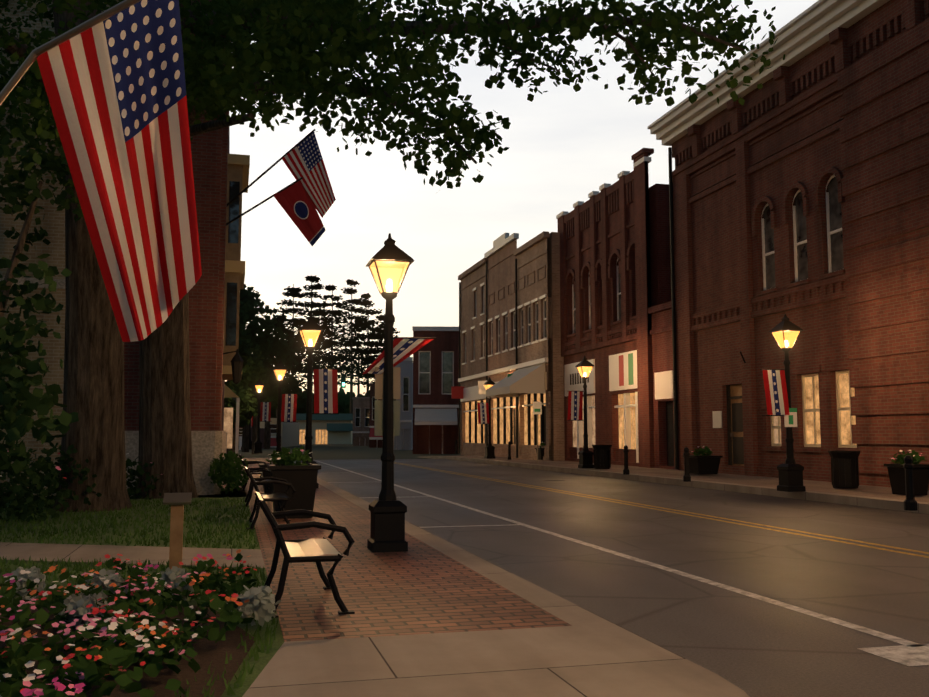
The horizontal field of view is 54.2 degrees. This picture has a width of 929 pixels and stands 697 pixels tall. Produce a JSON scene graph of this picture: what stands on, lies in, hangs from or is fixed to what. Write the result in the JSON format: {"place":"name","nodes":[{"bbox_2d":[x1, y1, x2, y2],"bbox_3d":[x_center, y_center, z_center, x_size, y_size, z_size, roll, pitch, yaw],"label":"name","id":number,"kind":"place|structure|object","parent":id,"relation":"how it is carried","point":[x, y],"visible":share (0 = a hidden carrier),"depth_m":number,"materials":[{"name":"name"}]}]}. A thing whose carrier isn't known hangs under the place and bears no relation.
{"place":"outdoors","nodes":[
{"label":"outdoors","id":0,"kind":"place"},
{"bbox_2d":[0,125,83,492],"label":"tree","id":1,"kind":"object","parent":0,"point":[14,423],"depth_m":9.37,"materials":[{"name":"green plant"}]},
{"bbox_2d":[0,0,140,105],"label":"flagpole","id":2,"kind":"object","parent":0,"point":[18,75],"visible":1,"depth_m":4.99,"materials":[{"name":"grey metal"}]},
{"bbox_2d":[36,0,201,341],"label":"american flag","id":3,"kind":"object","parent":2,"relation":"attached to","point":[115,86],"visible":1,"depth_m":5.03,"materials":[{"name":"multicoloured fabric"}]},
{"bbox_2d":[0,542,264,567],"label":"lawn path","id":4,"kind":"structure","parent":0,"point":[73,552],"depth_m":8.73,"materials":[{"name":"concrete"}]},
{"bbox_2d":[0,496,283,696],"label":"lawn","id":5,"kind":"structure","parent":0,"point":[262,662],"depth_m":10.01,"materials":[{"name":"green plant"}]},
{"bbox_2d":[0,602,254,696],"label":"flower bed soil","id":6,"kind":"structure","parent":5,"relation":"on","point":[207,650],"depth_m":4.48,"materials":[{"name":"brown soil"}]},
{"bbox_2d":[0,549,256,696],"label":"flower bed plants","id":7,"kind":"object","parent":6,"relation":"on","point":[102,647],"visible":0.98,"depth_m":4.43,"materials":[{"name":"green plant"}]},
{"bbox_2d":[5,566,280,626],"bbox_3d":[-2.126,1.530,5.642,2.001,0.254,1.068,-5,-7,43],"label":"dusty miller","id":8,"kind":"object","parent":6,"relation":"on","point":[260,605],"visible":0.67,"depth_m":5.34,"materials":[{"name":"grey plant"}]},
{"bbox_2d":[163,493,191,571],"bbox_3d":[-2.381,1.535,7.502,0.220,0.668,0.168,1,-6,-14],"label":"sign post","id":9,"kind":"object","parent":5,"relation":"on","point":[177,502],"visible":0.77,"depth_m":7.48,"materials":[{"name":"brown wood"}]},
{"bbox_2d":[0,0,784,511],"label":"tree","id":10,"kind":"object","parent":5,"relation":"on","point":[292,63],"depth_m":10.67,"materials":[{"name":"green plant"}]},
{"bbox_2d":[1,0,314,88],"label":"tree leaves","id":11,"kind":"object","parent":10,"relation":"attached to","point":[256,39],"visible":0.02,"depth_m":19.26,"materials":[{"name":"green plant"}]},
{"bbox_2d":[13,444,463,641],"bbox_3d":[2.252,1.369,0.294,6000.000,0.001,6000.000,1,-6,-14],"label":"ground","id":12,"kind":"structure","parent":0,"point":[335,452],"depth_m":60.47,"materials":[{"name":"grey concrete"}]},
{"bbox_2d":[0,442,162,521],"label":"shrubs","id":13,"kind":"object","parent":12,"relation":"on","point":[37,481],"visible":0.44,"depth_m":13.06,"materials":[{"name":"green plant"}]},
{"bbox_2d":[223,385,239,452],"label":"gabled shop","id":14,"kind":"structure","parent":12,"relation":"on","point":[228,416],"depth_m":44.78,"materials":[{"name":"beige"}]},
{"bbox_2d":[239,427,270,449],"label":"shop","id":15,"kind":"structure","parent":12,"relation":"on","point":[261,436],"depth_m":86.18,"materials":[{"name":"brick"}]},
{"bbox_2d":[224,284,301,453],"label":"tree","id":16,"kind":"object","parent":12,"relation":"on","point":[254,347],"depth_m":67.61,"materials":[{"name":"green plant"}]},
{"bbox_2d":[271,386,369,417],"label":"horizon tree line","id":17,"kind":"object","parent":12,"relation":"on","point":[343,403],"visible":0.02,"depth_m":196.61,"materials":[{"name":"green plant"}]},
{"bbox_2d":[296,414,352,443],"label":"store","id":18,"kind":"structure","parent":12,"relation":"on","point":[332,428],"depth_m":124.58,"materials":[{"name":"teal paint"}]},
{"bbox_2d":[352,397,369,445],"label":"building","id":19,"kind":"structure","parent":12,"relation":"on","point":[361,413],"depth_m":105.06,"materials":[{"name":"grey brick"}]},
{"bbox_2d":[369,383,382,447],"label":"building","id":20,"kind":"structure","parent":12,"relation":"on","point":[375,441],"depth_m":92.05,"materials":[{"name":"brown"}]},
{"bbox_2d":[393,357,412,449],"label":"building","id":21,"kind":"structure","parent":12,"relation":"on","point":[403,440],"depth_m":78.32,"materials":[{"name":"grey paint"}]},
{"bbox_2d":[412,326,458,453],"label":"building","id":22,"kind":"structure","parent":12,"relation":"on","point":[435,405],"depth_m":62.35,"materials":[{"name":"red brick"}]},
{"bbox_2d":[647,0,928,489],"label":"brick building","id":23,"kind":"structure","parent":12,"relation":"on","point":[799,188],"depth_m":22.02,"materials":[{"name":"brown brick"}]},
{"bbox_2d":[264,360,372,387],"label":"traffic signal","id":24,"kind":"object","parent":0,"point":[343,380],"visible":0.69,"depth_m":87.42,"materials":[{"name":"black metal"}]},
{"bbox_2d":[260,275,412,417],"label":"pine","id":25,"kind":"object","parent":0,"point":[361,323],"depth_m":150.71,"materials":[{"name":"green plant"}]},
{"bbox_2d":[222,458,748,696],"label":"pavement","id":26,"kind":"structure","parent":0,"point":[434,616],"depth_m":5.21,"materials":[{"name":"concrete"}]},
{"bbox_2d":[0,0,249,496],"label":"brick building","id":27,"kind":"structure","parent":26,"relation":"on","point":[221,181],"depth_m":19.38,"materials":[{"name":"brown brick"}]},
{"bbox_2d":[226,129,314,225],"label":"flag staffs","id":28,"kind":"object","parent":27,"relation":"attached to","point":[258,178],"visible":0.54,"depth_m":20.56,"materials":[{"name":"black metal"}]},
{"bbox_2d":[273,180,325,245],"bbox_3d":[-3.725,-3.082,20.488,1.183,1.532,0.144,1,-6,-11],"label":"tennessee flag","id":29,"kind":"object","parent":28,"relation":"hanging from","point":[296,203],"visible":0.88,"depth_m":20.49,"materials":[{"name":"red fabric"}]},
{"bbox_2d":[282,133,335,217],"bbox_3d":[-3.516,-3.935,20.498,1.220,1.950,0.177,1,-5,-7],"label":"small us flag","id":30,"kind":"object","parent":28,"relation":"attached to","point":[304,159],"visible":0.98,"depth_m":20.50,"materials":[{"name":"fabric"}]},
{"bbox_2d":[208,450,248,493],"bbox_3d":[-4.765,2.492,18.385,0.806,0.829,2.144,1,-6,-14],"label":"bush","id":31,"kind":"object","parent":26,"relation":"on","point":[229,473],"visible":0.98,"depth_m":17.71,"materials":[{"name":"green plant"}]},
{"bbox_2d":[249,419,251,448],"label":"post","id":32,"kind":"object","parent":26,"relation":"on","point":[250,444],"visible":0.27,"depth_m":69.52,"materials":[{"name":"black metal"}]},
{"bbox_2d":[239,455,264,490],"bbox_3d":[-4.397,2.582,18.946,0.616,0.740,0.960,1,-6,-14],"label":"bench","id":33,"kind":"object","parent":26,"relation":"on","point":[250,462],"visible":0.27,"depth_m":18.51,"materials":[{"name":"black metal"}]},
{"bbox_2d":[241,460,272,506],"bbox_3d":[-3.385,2.210,15.017,0.616,0.740,1.010,1,-6,-14],"label":"bench","id":34,"kind":"object","parent":26,"relation":"on","point":[251,486],"visible":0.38,"depth_m":14.57,"materials":[{"name":"black metal"}]},
{"bbox_2d":[254,378,264,452],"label":"lamp","id":35,"kind":"object","parent":26,"relation":"on","point":[259,385],"visible":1,"depth_m":55.23,"materials":[{"name":"black metal"}]},
{"bbox_2d":[260,402,270,420],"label":"lamp banner","id":36,"kind":"object","parent":35,"relation":"attached to","point":[265,411],"visible":0.96,"depth_m":55.50,"materials":[{"name":"multicoloured fabric"}]},
{"bbox_2d":[259,463,273,492],"bbox_3d":[-3.379,2.438,16.785,0.830,0.600,0.830,1,-6,-14],"label":"planter","id":37,"kind":"object","parent":26,"relation":"on","point":[266,474],"visible":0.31,"depth_m":16.39,"materials":[{"name":"black metal"}]},
{"bbox_2d":[265,450,295,463],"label":"planter plants","id":38,"kind":"object","parent":37,"relation":"on","point":[274,456],"visible":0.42,"depth_m":16.75,"materials":[{"name":"green plant"}]},
{"bbox_2d":[244,466,295,529],"bbox_3d":[-2.490,1.881,11.545,0.616,0.740,1.010,1,-6,-14],"label":"bench","id":39,"kind":"object","parent":26,"relation":"on","point":[256,508],"visible":0.77,"depth_m":11.11,"materials":[{"name":"black metal"}]},
{"bbox_2d":[245,466,288,497],"bbox_3d":[-2.516,1.706,11.555,0.550,0.390,0.910,1,-6,-14],"label":"bench seat","id":40,"kind":"object","parent":39,"relation":"attached to","point":[278,495],"visible":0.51,"depth_m":11.57,"materials":[{"name":"wood"}]},
{"bbox_2d":[273,359,287,453],"bbox_3d":[-6.304,2.212,30.898,0.505,3.710,0.505,1,-6,-14],"label":"lamp","id":41,"kind":"object","parent":26,"relation":"on","point":[280,369],"visible":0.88,"depth_m":30.86,"materials":[{"name":"black metal"}]},
{"bbox_2d":[281,394,296,421],"bbox_3d":[-6.005,2.035,31.052,0.525,0.944,0.146,1,-6,-14],"label":"lamp banner","id":42,"kind":"object","parent":41,"relation":"attached to","point":[289,407],"visible":0.98,"depth_m":31.03,"materials":[{"name":"multicoloured fabric"}]},
{"bbox_2d":[267,464,320,518],"bbox_3d":[-2.391,1.988,12.675,0.700,0.720,0.700,1,-6,-14],"label":"planter","id":43,"kind":"object","parent":26,"relation":"on","point":[302,479],"visible":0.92,"depth_m":12.42,"materials":[{"name":"black metal"}]},
{"bbox_2d":[272,445,311,465],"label":"planter plants","id":44,"kind":"object","parent":43,"relation":"on","point":[297,455],"visible":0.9,"depth_m":12.66,"materials":[{"name":"green plant"}]},
{"bbox_2d":[254,491,354,617],"bbox_3d":[-1.130,1.381,6.266,0.616,0.740,1.020,1,-6,-14],"label":"bench","id":45,"kind":"object","parent":26,"relation":"on","point":[329,582],"visible":0.79,"depth_m":5.82,"materials":[{"name":"black metal"}]},
{"bbox_2d":[256,491,343,557],"bbox_3d":[-1.156,1.207,6.276,0.550,0.390,0.920,1,-6,-14],"label":"bench seat","id":46,"kind":"object","parent":45,"relation":"attached to","point":[313,547],"visible":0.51,"depth_m":6.26,"materials":[{"name":"brown wood"}]},
{"bbox_2d":[298,314,322,487],"bbox_3d":[-3.360,1.118,19.647,0.513,3.767,0.513,1,-6,-14],"label":"lamp","id":47,"kind":"object","parent":26,"relation":"on","point":[310,330],"visible":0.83,"depth_m":19.61,"materials":[{"name":"black metal"}]},
{"bbox_2d":[312,368,338,413],"bbox_3d":[-3.051,0.931,19.743,0.636,0.998,0.022,1,-6,-14],"label":"banner bracket","id":48,"kind":"object","parent":47,"relation":"attached to","point":[326,369],"visible":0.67,"depth_m":19.75,"materials":[{"name":"black metal"}]},
{"bbox_2d":[314,369,337,412],"bbox_3d":[-3.020,0.932,19.753,0.537,0.956,0.078,1,-6,-14],"label":"lamp banner","id":49,"kind":"object","parent":47,"relation":"attached to","point":[325,391],"visible":0.96,"depth_m":19.75,"materials":[{"name":"multicoloured fabric"}]},
{"bbox_2d":[366,233,413,551],"bbox_3d":[-0.770,0.411,9.199,0.437,3.206,0.437,1,-6,-14],"label":"lamp","id":50,"kind":"object","parent":26,"relation":"on","point":[390,262],"visible":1,"depth_m":9.12,"materials":[{"name":"black metal"}]},
{"bbox_2d":[374,367,399,435],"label":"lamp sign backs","id":51,"kind":"object","parent":50,"relation":"attached to","point":[379,394],"visible":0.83,"depth_m":9.23,"materials":[{"name":"beige"}]},
{"bbox_2d":[363,338,432,373],"bbox_3d":[-0.675,0.082,9.280,0.726,0.369,0.116,0,-5,-3],"label":"lamp banner","id":52,"kind":"object","parent":50,"relation":"attached to","point":[404,348],"visible":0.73,"depth_m":9.27,"materials":[{"name":"fabric"}]},
{"bbox_2d":[393,337,435,338],"bbox_3d":[-0.534,-0.105,9.292,0.481,0.033,0.022,1,-6,-11],"label":"banner pole","id":53,"kind":"object","parent":50,"relation":"attached to","point":[416,337],"visible":0.57,"depth_m":9.29,"materials":[{"name":"grey metal"}]},
{"bbox_2d":[225,0,817,396],"label":"sky","id":54,"kind":"structure","parent":0,"point":[564,144],"materials":[{"name":"white"}]},
{"bbox_2d":[294,459,928,696],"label":"road","id":55,"kind":"structure","parent":0,"point":[751,646],"depth_m":9.14,"materials":[{"name":"grey asphalt"}]},
{"bbox_2d":[317,461,928,665],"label":"road markings","id":56,"kind":"object","parent":55,"relation":"on","point":[909,653],"visible":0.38,"depth_m":8.21,"materials":[{"name":"white paint"}]},
{"bbox_2d":[422,456,928,513],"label":"pavement","id":57,"kind":"structure","parent":0,"point":[879,497],"depth_m":21.29,"materials":[{"name":"concrete"}]},
{"bbox_2d":[251,418,299,446],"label":"shop","id":58,"kind":"structure","parent":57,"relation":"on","point":[290,434],"depth_m":97.36,"materials":[{"name":"beige paint"}]},
{"bbox_2d":[483,377,494,458],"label":"lamp","id":59,"kind":"object","parent":57,"relation":"on","point":[489,448],"visible":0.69,"depth_m":41.97,"materials":[{"name":"black metal"}]},
{"bbox_2d":[477,403,488,423],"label":"lamp banner","id":60,"kind":"object","parent":59,"relation":"attached to","point":[483,413],"visible":0.98,"depth_m":41.95,"materials":[{"name":"multicoloured fabric"}]},
{"bbox_2d":[451,231,564,460],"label":"brown building row","id":61,"kind":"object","parent":57,"relation":"on","point":[509,307],"visible":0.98,"depth_m":43.39,"materials":[{"name":"brown brick"}]},
{"bbox_2d":[486,363,545,396],"bbox_3d":[2.205,1.405,40.047,1.580,1.300,3.700,1,-6,-14],"label":"cream awning","id":62,"kind":"object","parent":61,"relation":"attached to","point":[530,379],"visible":1,"depth_m":38.44,"materials":[{"name":"beige fabric"}]},
{"bbox_2d":[508,441,511,459],"bbox_3d":[1.976,4.478,39.824,0.166,0.800,0.166,4,-7,-37],"label":"bollard","id":63,"kind":"object","parent":57,"relation":"on","point":[509,450],"visible":1,"depth_m":39.78,"materials":[{"name":"black metal"}]},
{"bbox_2d":[533,401,541,463],"bbox_3d":[2.770,3.193,34.471,0.340,2.370,0.059,1,-6,-14],"label":"street sign","id":64,"kind":"object","parent":57,"relation":"on","point":[537,407],"visible":0.83,"depth_m":34.52,"materials":[{"name":"silver metal"}]},
{"bbox_2d":[535,448,544,459],"bbox_3d":[3.442,4.510,38.892,0.680,0.500,0.680,1,-6,-14],"label":"planter","id":65,"kind":"object","parent":57,"relation":"on","point":[540,453],"visible":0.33,"depth_m":38.59,"materials":[{"name":"black metal"}]},
{"bbox_2d":[575,356,593,467],"bbox_3d":[4.005,2.091,30.074,0.506,3.716,0.506,1,-6,-14],"label":"lamp","id":66,"kind":"object","parent":57,"relation":"on","point":[584,366],"visible":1,"depth_m":29.99,"materials":[{"name":"black metal"}]},
{"bbox_2d":[567,391,582,419],"bbox_3d":[3.663,1.893,30.029,0.533,0.943,0.080,1,-6,-14],"label":"lamp banner","id":67,"kind":"object","parent":66,"relation":"attached to","point":[575,405],"visible":0.92,"depth_m":30.01,"materials":[{"name":"multicoloured fabric"}]},
{"bbox_2d":[592,445,611,468],"bbox_3d":[4.313,3.396,28.443,0.620,0.750,0.604,1,-6,-14],"label":"trash can","id":68,"kind":"object","parent":57,"relation":"on","point":[602,456],"visible":1,"depth_m":28.23,"materials":[{"name":"black metal"}]},
{"bbox_2d":[556,148,671,467],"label":"arched building","id":69,"kind":"structure","parent":57,"relation":"on","point":[615,269],"depth_m":33.38,"materials":[{"name":"brown brick"}]},
{"bbox_2d":[623,445,628,474],"bbox_3d":[4.477,3.087,25.135,0.166,0.800,0.166,-1,-5,8],"label":"bollard","id":70,"kind":"object","parent":57,"relation":"on","point":[626,469],"visible":1,"depth_m":25.09,"materials":[{"name":"black metal"}]},
{"bbox_2d":[648,301,677,469],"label":"building","id":71,"kind":"structure","parent":57,"relation":"on","point":[660,332],"depth_m":29.69,"materials":[{"name":"brown brick"}]},
{"bbox_2d":[683,447,690,481],"bbox_3d":[5.238,2.733,21.386,0.166,0.800,0.166,-1,-5,8],"label":"bollard","id":72,"kind":"object","parent":57,"relation":"on","point":[686,476],"visible":1,"depth_m":21.34,"materials":[{"name":"black metal"}]},
{"bbox_2d":[683,455,722,473],"bbox_3d":[6.529,3.182,24.857,0.780,0.500,0.780,1,-6,-14],"label":"planter","id":73,"kind":"object","parent":57,"relation":"on","point":[704,464],"visible":0.77,"depth_m":24.57,"materials":[{"name":"black metal"}]},
{"bbox_2d":[692,446,711,455],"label":"planter plants","id":74,"kind":"object","parent":73,"relation":"on","point":[706,450],"visible":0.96,"depth_m":24.84,"materials":[{"name":"green plant"}]},
{"bbox_2d":[769,314,805,491],"bbox_3d":[6.396,1.055,17.925,0.475,3.488,0.475,1,-6,-14],"label":"lamp","id":75,"kind":"object","parent":57,"relation":"on","point":[785,332],"visible":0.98,"depth_m":17.84,"materials":[{"name":"black metal"}]},
{"bbox_2d":[760,369,784,415],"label":"banner brackets","id":76,"kind":"object","parent":75,"relation":"attached to","point":[772,369],"visible":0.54,"depth_m":17.85,"materials":[{"name":"black metal"}]},
{"bbox_2d":[763,370,789,414],"bbox_3d":[6.116,0.863,17.803,0.491,0.886,0.132,1,-6,-14],"label":"lamp banner","id":77,"kind":"object","parent":75,"relation":"attached to","point":[776,395],"visible":0.98,"depth_m":17.81,"materials":[{"name":"multicoloured fabric"}]},
{"bbox_2d":[784,408,796,426],"bbox_3d":[6.412,1.356,17.831,0.280,0.370,0.015,1,-6,-14],"label":"pedestrian sign","id":78,"kind":"object","parent":75,"relation":"attached to","point":[790,420],"visible":0.85,"depth_m":17.83,"materials":[{"name":"white metal"}]},
{"bbox_2d":[828,451,859,488],"bbox_3d":[7.773,2.468,18.541,0.620,0.750,0.604,1,-6,-14],"label":"trash can","id":79,"kind":"object","parent":57,"relation":"on","point":[844,469],"visible":1,"depth_m":18.33,"materials":[{"name":"black metal"}]},
{"bbox_2d":[884,463,928,494],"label":"planter","id":80,"kind":"object","parent":57,"relation":"on","point":[896,472],"visible":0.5,"depth_m":16.26,"materials":[{"name":"black metal"}]},
{"bbox_2d":[891,450,926,463],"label":"planter plants","id":81,"kind":"object","parent":80,"relation":"in","point":[912,453],"visible":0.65,"depth_m":16.45,"materials":[{"name":"green plant"}]},
{"bbox_2d":[903,455,917,510],"bbox_3d":[6.531,1.969,13.317,0.166,0.800,0.166,-1,-5,8],"label":"bollard","id":82,"kind":"object","parent":57,"relation":"on","point":[910,502],"visible":1,"depth_m":13.27,"materials":[{"name":"black metal"}]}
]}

